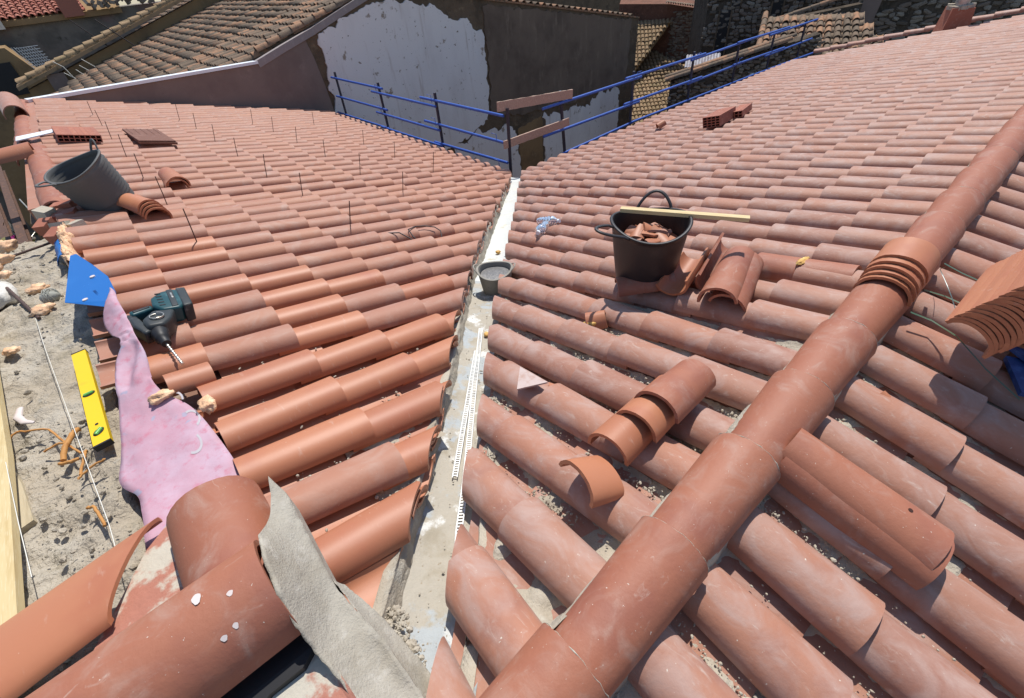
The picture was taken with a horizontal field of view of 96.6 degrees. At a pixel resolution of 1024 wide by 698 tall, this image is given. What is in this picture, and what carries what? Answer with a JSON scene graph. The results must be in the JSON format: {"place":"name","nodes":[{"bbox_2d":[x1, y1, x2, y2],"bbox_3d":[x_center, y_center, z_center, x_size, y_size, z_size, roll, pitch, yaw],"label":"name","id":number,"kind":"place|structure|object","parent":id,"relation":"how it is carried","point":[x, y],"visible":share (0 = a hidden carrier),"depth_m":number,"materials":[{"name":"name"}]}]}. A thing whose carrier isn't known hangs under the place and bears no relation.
{"place":"outdoors","nodes":[
{"label":"outdoors","id":0,"kind":"place"},
{"bbox_2d":[11,45,49,68],"bbox_3d":[-19.071,-11.612,18.234,0.988,0.885,0.020,-33,47,-27],"label":"tiled roof","id":1,"kind":"object","parent":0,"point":[32,56],"visible":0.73,"depth_m":18.17,"materials":[{"name":"tile"}]},
{"bbox_2d":[30,213,43,238],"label":"house wall","id":2,"kind":"structure","parent":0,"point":[33,220],"depth_m":3.58,"materials":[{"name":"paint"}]},
{"bbox_2d":[13,99,62,220],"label":"ridge","id":3,"kind":"structure","parent":2,"relation":"on","point":[39,163],"depth_m":4.25,"materials":[{"name":"ceramic"}]},
{"bbox_2d":[0,92,28,119],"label":"ridge tile","id":4,"kind":"object","parent":3,"relation":"on","point":[7,99],"visible":1,"depth_m":6.46,"materials":[{"name":"ceramic"}]},
{"bbox_2d":[0,142,33,163],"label":"ridge tile","id":5,"kind":"object","parent":3,"relation":"on","point":[20,151],"visible":0.96,"depth_m":4.37,"materials":[{"name":"ceramic"}]},
{"bbox_2d":[0,239,145,697],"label":"wall top","id":6,"kind":"structure","parent":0,"point":[42,404],"depth_m":1.80,"materials":[{"name":"concrete"}]},
{"bbox_2d":[0,203,12,240],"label":"steel beam","id":7,"kind":"structure","parent":6,"relation":"attached to","point":[6,231],"depth_m":4.99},
{"bbox_2d":[0,239,17,253],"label":"foam lump","id":8,"kind":"object","parent":6,"relation":"on","point":[8,245],"visible":1,"depth_m":3.07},
{"bbox_2d":[0,281,20,309],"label":"cement bag","id":9,"kind":"object","parent":6,"relation":"on","point":[6,298],"visible":0.83,"depth_m":2.61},
{"bbox_2d":[0,376,24,624],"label":"wooden board","id":10,"kind":"object","parent":6,"relation":"on","point":[12,601],"visible":0.6,"depth_m":1.38,"materials":[{"name":"brown wood"}]},
{"bbox_2d":[0,517,162,697],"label":"clay tile","id":11,"kind":"object","parent":10,"relation":"on","point":[50,631],"visible":1,"depth_m":1.07,"materials":[{"name":"ceramic"}]},
{"bbox_2d":[13,407,34,424],"bbox_3d":[-1.991,0.277,1.852,0.164,0.019,0.049,21,48,28],"label":"metal hook","id":12,"kind":"object","parent":6,"relation":"on","point":[19,418],"visible":1,"depth_m":1.84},
{"bbox_2d":[15,471,37,536],"bbox_3d":[-1.782,0.511,1.598,0.180,0.025,0.550,-33,47,-27],"label":"wooden board","id":13,"kind":"object","parent":6,"relation":"on","point":[27,521],"visible":0.4,"depth_m":1.53,"materials":[{"name":"brown wood"}]},
{"bbox_2d":[24,283,49,294],"bbox_3d":[-2.784,-0.351,2.672,0.096,0.061,0.103,3,42,11],"label":"foam lump","id":14,"kind":"object","parent":6,"relation":"on","point":[34,289],"visible":0.9,"depth_m":2.65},
{"bbox_2d":[28,302,55,316],"bbox_3d":[-2.533,-0.208,2.461,0.120,0.059,0.090,-22,43,-17],"label":"foam lump","id":15,"kind":"object","parent":6,"relation":"on","point":[42,309],"visible":0.98,"depth_m":2.44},
{"bbox_2d":[32,217,55,235],"bbox_3d":[-3.176,-0.835,3.108,0.080,0.070,0.100,-7,54,-1],"label":"brick piece","id":16,"kind":"object","parent":6,"relation":"on","point":[40,226],"visible":0.71,"depth_m":3.08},
{"bbox_2d":[31,206,56,219],"bbox_3d":[-3.307,-0.959,3.236,0.100,0.070,0.080,11,43,4],"label":"brick piece","id":17,"kind":"object","parent":16,"relation":"on","point":[42,212],"visible":0.71,"depth_m":3.21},
{"bbox_2d":[39,288,60,303],"bbox_3d":[-2.567,-0.291,2.537,0.083,0.089,0.091,2,42,9],"label":"twine ball","id":18,"kind":"object","parent":6,"relation":"on","point":[47,295],"visible":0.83,"depth_m":2.52,"materials":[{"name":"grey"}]},
{"bbox_2d":[10,427,106,526],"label":"plant roots","id":19,"kind":"object","parent":6,"relation":"on","point":[66,443],"visible":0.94,"depth_m":1.66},
{"bbox_2d":[54,240,62,265],"bbox_3d":[-3.145,-0.804,3.165,0.111,0.089,1.120,-33,47,-27],"label":"blue strip","id":20,"kind":"object","parent":6,"relation":"on","point":[57,244],"visible":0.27,"depth_m":2.90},
{"bbox_2d":[0,237,137,690],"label":"mortar crumbs","id":21,"kind":"object","parent":6,"relation":"on","point":[62,559],"visible":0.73,"depth_m":1.56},
{"bbox_2d":[35,318,114,545],"bbox_3d":[-1.805,0.221,1.845,1.948,0.042,0.008,29,52,34],"label":"mason string","id":22,"kind":"object","parent":6,"relation":"on","point":[78,441],"visible":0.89,"depth_m":1.64,"materials":[{"name":"beige"}]},
{"bbox_2d":[71,349,114,451],"bbox_3d":[-1.749,0.184,1.890,0.056,0.032,0.759,-34,48,-28],"label":"spirit level","id":23,"kind":"object","parent":6,"relation":"on","point":[98,425],"visible":1,"depth_m":1.84,"materials":[{"name":"yellow plastic"}]},
{"label":"timber","id":24,"kind":"object","parent":6,"relation":"on","visible":0},
{"bbox_2d":[0,165,32,243],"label":"steel beam","id":25,"kind":"structure","parent":24,"relation":"attached to","point":[21,230],"depth_m":4.85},
{"bbox_2d":[32,98,511,610],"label":"tiled roof","id":26,"kind":"structure","parent":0,"point":[278,274],"depth_m":2.76,"materials":[{"name":"ceramic"}]},
{"bbox_2d":[56,222,80,266],"bbox_3d":[-2.796,-0.640,2.888,0.094,0.163,0.660,-33,47,-27],"label":"foam bead","id":27,"kind":"object","parent":26,"relation":"on","point":[67,249],"visible":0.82,"depth_m":2.83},
{"bbox_2d":[51,126,102,142],"bbox_3d":[-4.891,-2.414,5.129,0.370,0.075,0.550,-21,41,-40],"label":"hollow brick","id":28,"kind":"object","parent":26,"relation":"on","point":[72,134],"visible":0.96,"depth_m":5.04,"materials":[{"name":"brown"}]},
{"bbox_2d":[35,138,133,210],"bbox_3d":[-3.058,-1.188,3.252,0.478,0.467,0.394,-33,47,-27],"label":"tub bucket","id":29,"kind":"object","parent":26,"relation":"on","point":[92,179],"visible":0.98,"depth_m":3.24,"materials":[{"name":"grey rubber"}]},
{"bbox_2d":[65,254,115,306],"bbox_3d":[-2.251,-0.370,2.408,0.213,0.020,0.860,-33,47,-27],"label":"blue sheet","id":30,"kind":"object","parent":26,"relation":"on","point":[88,283],"visible":0.99,"depth_m":2.35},
{"bbox_2d":[94,526,182,649],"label":"bedding slab","id":31,"kind":"structure","parent":26,"relation":"on","point":[155,582],"depth_m":1.17,"materials":[{"name":"concrete"}]},
{"bbox_2d":[166,475,272,588],"bbox_3d":[-0.712,0.505,1.137,0.237,0.121,0.410,-33,46,-27],"label":"ridge tile","id":32,"kind":"object","parent":31,"relation":"on","point":[212,524],"visible":0.56,"depth_m":1.15,"materials":[{"name":"ceramic"}]},
{"bbox_2d":[25,540,300,697],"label":"ridge tile","id":33,"kind":"object","parent":32,"relation":"on","point":[174,646],"visible":0.95,"depth_m":0.88,"materials":[{"name":"ceramic"}]},
{"bbox_2d":[122,128,177,143],"bbox_3d":[-4.471,-2.625,5.610,0.383,0.038,0.950,-22,42,-40],"label":"brick board","id":34,"kind":"object","parent":26,"relation":"on","point":[148,136],"visible":1,"depth_m":5.48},
{"bbox_2d":[134,193,172,218],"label":"clay tile","id":35,"kind":"object","parent":26,"relation":"on","point":[148,210],"visible":0.25,"depth_m":3.32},
{"bbox_2d":[132,194,168,216],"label":"clay tile","id":36,"kind":"object","parent":35,"relation":"on","point":[145,208],"visible":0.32,"depth_m":3.31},
{"bbox_2d":[123,201,164,214],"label":"clay tile","id":37,"kind":"object","parent":36,"relation":"on","point":[142,205],"visible":0.26,"depth_m":3.30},
{"bbox_2d":[117,193,161,211],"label":"clay tile","id":38,"kind":"object","parent":37,"relation":"on","point":[130,201],"visible":0.56,"depth_m":3.30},
{"bbox_2d":[127,287,195,365],"bbox_3d":[-1.535,-0.097,2.044,0.263,0.134,0.615,-33,47,-27],"label":"hammer drill","id":39,"kind":"object","parent":26,"relation":"on","point":[157,323],"visible":1,"depth_m":2.06,"materials":[{"name":"teal plastic"}]},
{"bbox_2d":[103,288,239,549],"bbox_3d":[-1.401,0.185,1.744,0.328,0.183,1.820,-33,47,-27],"label":"pink membrane","id":40,"kind":"object","parent":26,"relation":"on","point":[173,450],"visible":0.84,"depth_m":1.65,"materials":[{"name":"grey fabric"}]},
{"bbox_2d":[147,389,175,404],"bbox_3d":[-1.358,0.182,1.770,0.095,0.041,0.058,-33,47,-27],"label":"foam lump","id":41,"kind":"object","parent":40,"relation":"on","point":[159,397],"visible":1,"depth_m":1.75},
{"bbox_2d":[162,178,189,187],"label":"clay tile","id":42,"kind":"object","parent":26,"relation":"on","point":[165,182],"visible":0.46,"depth_m":4.01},
{"bbox_2d":[158,167,190,185],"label":"clay tile","id":43,"kind":"object","parent":42,"relation":"on","point":[166,173],"visible":0.94,"depth_m":4.08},
{"bbox_2d":[162,362,216,396],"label":"clay tile","id":44,"kind":"object","parent":26,"relation":"on","point":[187,380],"visible":0.93,"depth_m":1.84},
{"bbox_2d":[197,394,216,414],"bbox_3d":[-1.183,0.213,1.773,0.069,0.056,0.087,-12,41,-6],"label":"foam lump","id":45,"kind":"object","parent":26,"relation":"on","point":[207,404],"visible":1,"depth_m":1.76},
{"bbox_2d":[24,0,639,177],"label":"neighbour gable","id":46,"kind":"structure","parent":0,"point":[487,55],"depth_m":12.45,"materials":[{"name":"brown paint"}]},
{"bbox_2d":[48,0,350,94],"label":"old tiled roof","id":47,"kind":"structure","parent":46,"relation":"on","point":[222,33],"depth_m":12.38,"materials":[{"name":"tile"}]},
{"bbox_2d":[330,72,512,177],"bbox_3d":[-2.086,-4.258,8.988,0.144,1.662,6.284,-33,47,-27],"label":"guard railing","id":48,"kind":"object","parent":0,"point":[439,124],"visible":0.95,"depth_m":8.07,"materials":[{"name":"metal"}]},
{"bbox_2d":[525,0,620,11],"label":"terrace house","id":49,"kind":"structure","parent":0,"point":[610,5],"depth_m":42.32,"materials":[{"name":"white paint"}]},
{"bbox_2d":[542,18,817,152],"bbox_3d":[4.154,-5.478,9.596,9.680,1.663,0.119,-33,47,-27],"label":"guard railing","id":50,"kind":"object","parent":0,"point":[634,77],"visible":0.93,"depth_m":8.72,"materials":[{"name":"metal"}]},
{"bbox_2d":[497,89,572,111],"bbox_3d":[0.369,-3.739,6.855,1.448,0.132,0.022,-26,44,-27],"label":"plank","id":51,"kind":"object","parent":50,"relation":"attached to","point":[510,104],"visible":1,"depth_m":6.82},
{"bbox_2d":[503,118,568,148],"bbox_3d":[0.399,-3.377,7.134,1.296,0.122,0.023,-30,46,-22],"label":"plank","id":52,"kind":"object","parent":50,"relation":"attached to","point":[538,132],"visible":1,"depth_m":7.12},
{"bbox_2d":[426,6,1023,697],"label":"tiled roof","id":53,"kind":"structure","parent":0,"point":[860,156],"depth_m":2.62,"materials":[{"name":"ceramic"}]},
{"bbox_2d":[258,476,423,697],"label":"roof membrane","id":54,"kind":"object","parent":53,"relation":"on","point":[341,634],"visible":0.99,"depth_m":1.04,"materials":[{"name":"fabric"}]},
{"bbox_2d":[332,579,430,697],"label":"mortar fillet","id":55,"kind":"object","parent":53,"relation":"on","point":[418,672],"visible":0.79,"depth_m":1.12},
{"bbox_2d":[373,177,519,695],"bbox_3d":[-0.125,-0.723,3.770,0.399,1.412,7.393,-2,41,5],"label":"valley gutter","id":56,"kind":"object","parent":53,"relation":"attached to","point":[414,571],"visible":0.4,"depth_m":1.64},
{"bbox_2d":[385,604,431,673],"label":"mortar crumbs","id":57,"kind":"object","parent":56,"relation":"on","point":[395,613],"visible":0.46,"depth_m":1.22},
{"bbox_2d":[452,350,477,476],"bbox_3d":[-0.210,0.247,2.147,0.022,0.169,0.917,-3,41,3],"label":"perforated strip","id":58,"kind":"object","parent":56,"relation":"in","point":[459,438],"visible":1,"depth_m":2.05,"materials":[{"name":"white plastic"}]},
{"bbox_2d":[454,328,482,542],"bbox_3d":[-0.184,0.277,2.096,0.030,0.294,1.570,-5,41,2],"label":"perforated strip","id":59,"kind":"object","parent":56,"relation":"in","point":[480,330],"visible":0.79,"depth_m":2.00,"materials":[{"name":"white plastic"}]},
{"bbox_2d":[473,261,515,295],"bbox_3d":[-0.118,-0.511,3.292,0.268,0.220,0.268,-33,47,-27],"label":"mortar bucket","id":60,"kind":"object","parent":56,"relation":"in","point":[488,273],"visible":0.84,"depth_m":3.26,"materials":[{"name":"plastic"}]},
{"bbox_2d":[517,367,547,389],"bbox_3d":[0.056,0.136,1.972,0.115,0.058,0.195,-33,47,-27],"label":"tile shard","id":61,"kind":"object","parent":53,"relation":"on","point":[527,379],"visible":1,"depth_m":1.96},
{"bbox_2d":[559,455,623,508],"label":"clay tile","id":62,"kind":"object","parent":53,"relation":"on","point":[601,478],"visible":1,"depth_m":1.35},
{"bbox_2d":[585,310,607,328],"bbox_3d":[0.442,-0.160,2.389,0.100,0.081,0.120,-12,29,19],"label":"tile shard","id":63,"kind":"object","parent":53,"relation":"on","point":[598,318],"visible":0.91,"depth_m":2.35,"materials":[{"name":"ceramic"}]},
{"bbox_2d":[588,375,661,466],"bbox_3d":[0.451,0.220,1.583,0.400,0.082,0.160,-33,42,-31],"label":"clay tile","id":64,"kind":"object","parent":53,"relation":"on","point":[629,436],"visible":0.4,"depth_m":1.48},
{"bbox_2d":[616,394,674,442],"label":"clay tile","id":65,"kind":"object","parent":64,"relation":"on","point":[655,414],"visible":0.45,"depth_m":1.50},
{"bbox_2d":[634,359,715,423],"bbox_3d":[0.582,0.126,1.603,0.270,0.082,0.173,-30,40,-33],"label":"clay tile","id":66,"kind":"object","parent":65,"relation":"on","point":[682,389],"visible":0.99,"depth_m":1.56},
{"bbox_2d":[484,305,786,546],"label":"mortar crumbs","id":67,"kind":"object","parent":53,"relation":"on","point":[560,509],"visible":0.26,"depth_m":1.57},
{"bbox_2d":[594,189,692,293],"bbox_3d":[0.684,-0.529,2.426,0.568,0.422,0.416,-33,47,-27],"label":"tub bucket","id":68,"kind":"object","parent":53,"relation":"on","point":[638,260],"visible":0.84,"depth_m":2.37,"materials":[{"name":"black rubber"}]},
{"bbox_2d":[620,206,749,221],"bbox_3d":[0.880,-0.699,2.359,0.633,0.020,0.035,11,44,20],"label":"batten","id":69,"kind":"object","parent":68,"relation":"on","point":[693,214],"visible":1,"depth_m":2.34,"materials":[{"name":"brown wood"}]},
{"bbox_2d":[615,272,675,296],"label":"clay tile","id":70,"kind":"object","parent":53,"relation":"on","point":[627,287],"visible":0.49,"depth_m":2.42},
{"bbox_2d":[656,247,708,295],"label":"clay tile","id":71,"kind":"object","parent":53,"relation":"on","point":[687,269],"visible":0.93,"depth_m":2.38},
{"bbox_2d":[695,232,727,292],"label":"clay tile","id":72,"kind":"object","parent":53,"relation":"on","point":[715,256],"visible":0.43,"depth_m":2.40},
{"bbox_2d":[703,106,735,128],"bbox_3d":[2.725,-3.044,5.996,0.220,0.130,0.520,15,42,42],"label":"hollow brick","id":73,"kind":"object","parent":53,"relation":"on","point":[719,117],"visible":0.98,"depth_m":5.90,"materials":[{"name":"brown"}]},
{"bbox_2d":[708,252,763,311],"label":"clay tile","id":74,"kind":"object","parent":53,"relation":"on","point":[751,281],"visible":0.51,"depth_m":2.18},
{"bbox_2d":[697,245,753,303],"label":"clay tile","id":75,"kind":"object","parent":74,"relation":"on","point":[729,274],"visible":0.98,"depth_m":2.19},
{"bbox_2d":[479,104,1023,697],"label":"ridge","id":76,"kind":"structure","parent":53,"relation":"on","point":[601,634],"depth_m":1.25,"materials":[{"name":"ceramic"}]},
{"bbox_2d":[272,654,355,697],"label":"base slab","id":77,"kind":"structure","parent":76,"relation":"on","point":[317,678],"depth_m":0.95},
{"bbox_2d":[221,635,314,697],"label":"black membrane","id":78,"kind":"object","parent":77,"relation":"on","point":[280,670],"visible":0.67,"depth_m":0.95,"materials":[{"name":"black plastic"}]},
{"bbox_2d":[853,274,912,306],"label":"clay tile","id":79,"kind":"object","parent":76,"relation":"on","point":[902,284],"visible":0.29,"depth_m":1.82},
{"bbox_2d":[858,268,919,301],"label":"clay tile","id":80,"kind":"object","parent":79,"relation":"on","point":[901,276],"visible":0.35,"depth_m":1.82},
{"bbox_2d":[859,263,932,294],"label":"clay tile","id":81,"kind":"object","parent":80,"relation":"on","point":[914,277],"visible":0.46,"depth_m":1.82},
{"bbox_2d":[864,252,925,289],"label":"clay tile","id":82,"kind":"object","parent":81,"relation":"on","point":[916,269],"visible":0.38,"depth_m":1.82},
{"bbox_2d":[870,237,939,282],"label":"clay tile","id":83,"kind":"object","parent":82,"relation":"on","point":[924,255],"visible":0.97,"depth_m":1.84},
{"bbox_2d":[758,252,861,280],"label":"clay tile","id":84,"kind":"object","parent":53,"relation":"on","point":[776,267],"visible":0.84,"depth_m":2.31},
{"bbox_2d":[932,0,976,31],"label":"flue","id":85,"kind":"object","parent":53,"relation":"on","point":[957,13],"visible":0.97,"depth_m":8.60,"materials":[{"name":"brick"}]},
{"bbox_2d":[613,155,1023,697],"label":"tiled roof","id":86,"kind":"structure","parent":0,"point":[924,373],"depth_m":1.25,"materials":[{"name":"ceramic"}]},
{"bbox_2d":[612,349,1017,697],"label":"mortar crumbs","id":87,"kind":"object","parent":86,"relation":"on","point":[832,559],"visible":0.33,"depth_m":1.22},
{"bbox_2d":[778,457,954,590],"bbox_3d":[0.987,0.435,1.299,0.190,0.085,0.420,-34,59,-28],"label":"clay tile","id":88,"kind":"object","parent":86,"relation":"on","point":[829,506],"visible":0.52,"depth_m":1.25,"materials":[{"name":"ceramic"}]},
{"bbox_2d":[782,428,954,570],"bbox_3d":[0.991,0.407,1.300,0.182,0.082,0.420,-33,59,-27],"label":"clay tile","id":89,"kind":"object","parent":88,"relation":"on","point":[925,539],"visible":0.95,"depth_m":1.25,"materials":[{"name":"orange ceramic"}]},
{"bbox_2d":[911,263,1019,399],"bbox_3d":[1.730,-0.117,1.793,0.308,0.172,0.640,11,44,19],"label":"strap","id":90,"kind":"object","parent":86,"relation":"on","point":[951,298],"visible":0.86,"depth_m":1.77,"materials":[{"name":"black"}]},
{"bbox_2d":[945,268,993,358],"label":"clay tile","id":91,"kind":"object","parent":86,"relation":"on","point":[988,352],"visible":0.23,"depth_m":1.53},
{"bbox_2d":[949,264,998,355],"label":"clay tile","id":92,"kind":"object","parent":91,"relation":"on","point":[990,332],"visible":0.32,"depth_m":1.52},
{"bbox_2d":[954,260,1004,353],"bbox_3d":[1.735,-0.170,1.607,0.450,0.062,0.169,-33,78,-25],"label":"clay tile","id":93,"kind":"object","parent":92,"relation":"on","point":[997,331],"visible":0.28,"depth_m":1.52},
{"bbox_2d":[959,259,1010,352],"bbox_3d":[1.738,-0.174,1.590,0.450,0.062,0.170,-33,78,-25],"label":"clay tile","id":94,"kind":"object","parent":93,"relation":"on","point":[1000,326],"visible":0.3,"depth_m":1.50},
{"bbox_2d":[965,256,1017,350],"bbox_3d":[1.744,-0.182,1.578,0.450,0.062,0.170,-33,78,-25],"label":"clay tile","id":95,"kind":"object","parent":94,"relation":"on","point":[1008,325],"visible":0.33,"depth_m":1.48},
{"bbox_2d":[971,254,1022,347],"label":"clay tile","id":96,"kind":"object","parent":95,"relation":"on","point":[1014,323],"visible":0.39,"depth_m":1.46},
{"bbox_2d":[975,251,1023,345],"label":"clay tile","id":97,"kind":"object","parent":96,"relation":"on","point":[1018,318],"visible":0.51,"depth_m":1.47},
{"bbox_2d":[982,249,1023,318],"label":"clay tile","id":98,"kind":"object","parent":97,"relation":"on","point":[1019,311],"visible":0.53,"depth_m":1.51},
{"bbox_2d":[988,254,1023,310],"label":"clay tile","id":99,"kind":"object","parent":98,"relation":"on","point":[1010,302],"visible":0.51,"depth_m":1.47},
{"bbox_2d":[993,258,1023,303],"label":"clay tile","id":100,"kind":"object","parent":99,"relation":"on","point":[1015,299],"visible":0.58,"depth_m":1.46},
{"bbox_2d":[1003,347,1023,396],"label":"plastic sheet","id":101,"kind":"object","parent":86,"relation":"on","point":[1014,367],"visible":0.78,"depth_m":1.67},
{"label":"ground","id":102,"kind":"structure","parent":0,"visible":0},
{"bbox_2d":[0,0,161,240],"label":"grey house","id":103,"kind":"structure","parent":102,"relation":"on","point":[50,29],"depth_m":20.14,"materials":[{"name":"paint"}]},
{"bbox_2d":[15,0,218,96],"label":"ochre wall","id":104,"kind":"structure","parent":102,"relation":"on","point":[52,83],"depth_m":15.67,"materials":[{"name":"brown paint"}]},
{"bbox_2d":[619,0,694,63],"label":"brick house","id":105,"kind":"structure","parent":102,"relation":"on","point":[673,41],"depth_m":27.22,"materials":[{"name":"stone"}]},
{"bbox_2d":[634,18,671,70],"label":"old tiled roof","id":106,"kind":"structure","parent":105,"relation":"on","point":[650,33],"depth_m":26.86,"materials":[{"name":"tile"}]},
{"bbox_2d":[631,50,684,125],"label":"old tiled roof","id":107,"kind":"structure","parent":102,"relation":"on","point":[649,83],"depth_m":26.48,"materials":[{"name":"ceramic"}]},
{"bbox_2d":[664,32,825,110],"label":"stone wall","id":108,"kind":"structure","parent":102,"relation":"on","point":[678,94],"depth_m":14.16,"materials":[{"name":"stone"}]},
{"bbox_2d":[685,53,720,66],"bbox_3d":[6.325,-9.576,15.120,1.180,0.220,0.900,4,42,12],"label":"corrugated sheet","id":109,"kind":"object","parent":108,"relation":"on","point":[703,59],"visible":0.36,"depth_m":15.14,"materials":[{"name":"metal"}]},
{"bbox_2d":[756,10,883,54],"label":"old tiled roof","id":110,"kind":"structure","parent":108,"relation":"on","point":[836,29],"depth_m":14.62,"materials":[{"name":"tile"}]},
{"bbox_2d":[685,0,853,67],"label":"stone house","id":111,"kind":"structure","parent":102,"relation":"on","point":[717,24],"depth_m":19.68,"materials":[{"name":"grey stone"}]},
{"bbox_2d":[714,10,730,55],"bbox_3d":[9.191,-13.812,20.012,0.420,1.700,0.040,4,42,12],"label":"window","id":112,"kind":"structure","parent":111,"relation":"in","point":[719,37],"depth_m":19.95,"materials":[{"name":"black plastic"}]},
{"bbox_2d":[781,0,862,16],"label":"ruined wall","id":113,"kind":"structure","parent":102,"relation":"on","point":[851,8],"depth_m":15.53,"materials":[{"name":"stone"}]},
{"bbox_2d":[853,0,1023,42],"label":"stone wall","id":114,"kind":"structure","parent":102,"relation":"on","point":[894,16],"depth_m":15.43,"materials":[{"name":"stone"}]},
{"bbox_2d":[859,0,881,22],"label":"buttress","id":115,"kind":"structure","parent":114,"relation":"attached to","point":[870,8],"depth_m":15.56,"materials":[{"name":"grey paint"}]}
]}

